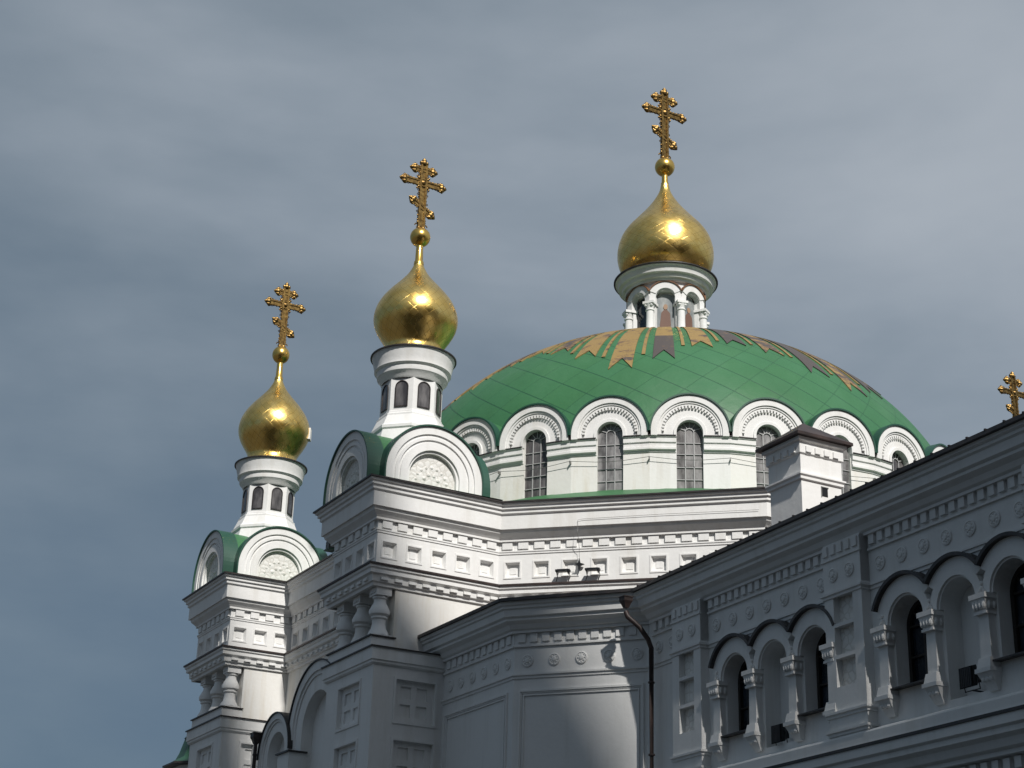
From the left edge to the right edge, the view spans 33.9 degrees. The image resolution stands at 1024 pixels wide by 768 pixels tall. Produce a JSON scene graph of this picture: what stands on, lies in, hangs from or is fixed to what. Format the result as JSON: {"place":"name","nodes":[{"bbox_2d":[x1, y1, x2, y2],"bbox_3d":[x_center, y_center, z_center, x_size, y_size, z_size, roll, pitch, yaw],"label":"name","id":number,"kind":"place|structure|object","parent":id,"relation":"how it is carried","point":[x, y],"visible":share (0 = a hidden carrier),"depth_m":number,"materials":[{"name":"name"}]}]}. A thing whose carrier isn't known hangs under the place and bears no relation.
{"place":"outdoors","nodes":[
{"label":"outdoors","id":0,"kind":"place"},
{"bbox_2d":[162,737,189,767],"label":"pavilion","id":1,"kind":"structure","parent":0,"point":[181,760],"depth_m":71.99,"materials":[{"name":"green paint"}]},
{"bbox_2d":[0,0,1023,767],"label":"sky","id":2,"kind":"structure","parent":0,"point":[852,171],"materials":[{"name":"grey"}]},
{"label":"ground","id":3,"kind":"structure","parent":0,"visible":0},
{"bbox_2d":[417,588,648,767],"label":"annexe","id":4,"kind":"structure","parent":3,"relation":"on","point":[549,681],"depth_m":43.78,"materials":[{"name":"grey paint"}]},
{"bbox_2d":[182,88,1023,767],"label":"domed church","id":5,"kind":"structure","parent":3,"relation":"on","point":[310,654],"depth_m":52.62,"materials":[{"name":"white paint"}]},
{"bbox_2d":[250,732,260,767],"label":"drainpipe","id":6,"kind":"object","parent":5,"relation":"attached to","point":[255,737],"visible":1,"depth_m":53.46,"materials":[{"name":"black metal"}]},
{"bbox_2d":[324,542,333,552],"bbox_3d":[-6.064,5.372,56.215,0.320,0.420,0.400,13,-25,-26],"label":"roof spotlight","id":7,"kind":"object","parent":5,"relation":"on","point":[329,548],"visible":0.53,"depth_m":56.10,"materials":[{"name":"black metal"}]},
{"bbox_2d":[471,445,478,455],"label":"drum window","id":8,"kind":"structure","parent":5,"relation":"in","point":[475,448],"depth_m":54.68,"materials":[{"name":"black glass"}]},
{"bbox_2d":[525,432,546,497],"bbox_3d":[0.784,2.575,53.078,0.036,2.300,0.840,38,-42,-55],"label":"drum window","id":9,"kind":"structure","parent":5,"relation":"in","point":[536,447],"depth_m":53.10,"materials":[{"name":"grey glass"}]},
{"bbox_2d":[555,569,570,581],"bbox_3d":[1.514,5.676,49.769,0.457,0.377,0.180,-4,-23,14],"label":"ledge lamp","id":10,"kind":"object","parent":5,"relation":"on","point":[558,571],"visible":1,"depth_m":49.77,"materials":[{"name":"black metal"}]},
{"bbox_2d":[585,567,600,580],"bbox_3d":[2.385,5.612,49.552,0.457,0.377,0.180,-4,-23,14],"label":"ledge lamp","id":11,"kind":"object","parent":5,"relation":"on","point":[597,569],"visible":1,"depth_m":49.54,"materials":[{"name":"black metal"}]},
{"bbox_2d":[598,424,622,490],"bbox_3d":[3.071,2.304,52.257,0.840,2.300,0.036,-4,-23,14],"label":"drum window","id":12,"kind":"structure","parent":5,"relation":"in","point":[610,438],"depth_m":52.27,"materials":[{"name":"grey glass"}]},
{"bbox_2d":[578,509,758,557],"bbox_3d":[4.546,4.360,49.295,5.394,1.167,0.291,-5,-23,17],"label":"power cable","id":13,"kind":"object","parent":5,"relation":"attached to","point":[656,514],"visible":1,"depth_m":49.59,"materials":[{"name":"silver metal"}]},
{"bbox_2d":[574,558,584,570],"bbox_3d":[2.001,5.359,49.901,0.300,0.390,0.080,-4,-23,14],"label":"hanging lamp","id":14,"kind":"object","parent":13,"relation":"hanging from","point":[579,564],"visible":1,"depth_m":49.87,"materials":[{"name":"black metal"}]},
{"bbox_2d":[490,456,875,479],"bbox_3d":[5.749,6.534,61.960,22.390,0.114,22.390,13,-25,-26],"label":"lightning cable","id":15,"kind":"object","parent":5,"relation":"attached to","point":[499,472],"visible":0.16,"depth_m":52.23,"materials":[{"name":"silver metal"}]},
{"bbox_2d":[676,422,702,487],"bbox_3d":[5.492,2.240,51.925,0.840,2.300,0.036,1,-22,2],"label":"drum window","id":16,"kind":"structure","parent":5,"relation":"in","point":[689,439],"depth_m":51.94,"materials":[{"name":"grey glass"}]},
{"bbox_2d":[756,426,778,486],"bbox_3d":[7.926,2.384,52.098,0.840,2.300,0.036,6,-23,-10],"label":"drum window","id":17,"kind":"structure","parent":5,"relation":"in","point":[766,434],"depth_m":52.12,"materials":[{"name":"grey glass"}]},
{"bbox_2d":[841,449,849,493],"bbox_3d":[10.252,2.731,52.769,0.840,2.300,0.036,11,-24,-22],"label":"drum window","id":18,"kind":"structure","parent":5,"relation":"in","point":[844,465],"depth_m":52.88,"materials":[{"name":"white glass"}]},
{"bbox_2d":[891,452,903,471],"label":"drum window","id":19,"kind":"structure","parent":5,"relation":"in","point":[897,461],"depth_m":54.26,"materials":[{"name":"grey glass"}]},
{"bbox_2d":[631,411,1023,767],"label":"refectory wing","id":20,"kind":"structure","parent":3,"relation":"on","point":[824,621],"depth_m":35.22,"materials":[{"name":"white paint"}]},
{"bbox_2d":[618,595,654,767],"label":"drainpipe","id":21,"kind":"object","parent":20,"relation":"attached to","point":[625,601],"visible":1,"depth_m":42.21,"materials":[{"name":"metal"}]},
{"bbox_2d":[720,661,748,737],"bbox_3d":[5.362,7.211,38.963,0.600,1.875,1.160,12,-25,-24],"label":"arched window","id":22,"kind":"structure","parent":20,"relation":"in","point":[743,694],"depth_m":39.31,"materials":[{"name":"black glass"}]},
{"bbox_2d":[771,723,788,744],"bbox_3d":[6.060,7.797,37.261,0.545,0.476,0.446,13,-25,-26],"label":"floodlight","id":23,"kind":"object","parent":20,"relation":"attached to","point":[779,733],"visible":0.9,"depth_m":37.11,"materials":[{"name":"black metal"}]},
{"bbox_2d":[797,633,828,716],"bbox_3d":[6.738,6.200,36.411,0.600,1.875,1.160,12,-25,-24],"label":"arched window","id":24,"kind":"structure","parent":20,"relation":"in","point":[821,669],"depth_m":36.77,"materials":[{"name":"black glass"}]},
{"bbox_2d":[890,600,927,690],"bbox_3d":[8.136,5.173,33.818,0.600,1.875,1.160,12,-25,-24],"label":"arched window","id":25,"kind":"structure","parent":20,"relation":"in","point":[917,645],"depth_m":34.15,"materials":[{"name":"black glass"}]},
{"bbox_2d":[958,664,983,692],"bbox_3d":[8.863,5.646,32.105,0.545,0.476,0.446,13,-25,-26],"label":"floodlight","id":26,"kind":"object","parent":20,"relation":"attached to","point":[968,677],"visible":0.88,"depth_m":31.97,"materials":[{"name":"black metal"}]},
{"bbox_2d":[992,564,1023,661],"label":"arched window","id":27,"kind":"structure","parent":20,"relation":"in","point":[1016,588],"depth_m":31.72,"materials":[{"name":"black glass"}]}
]}

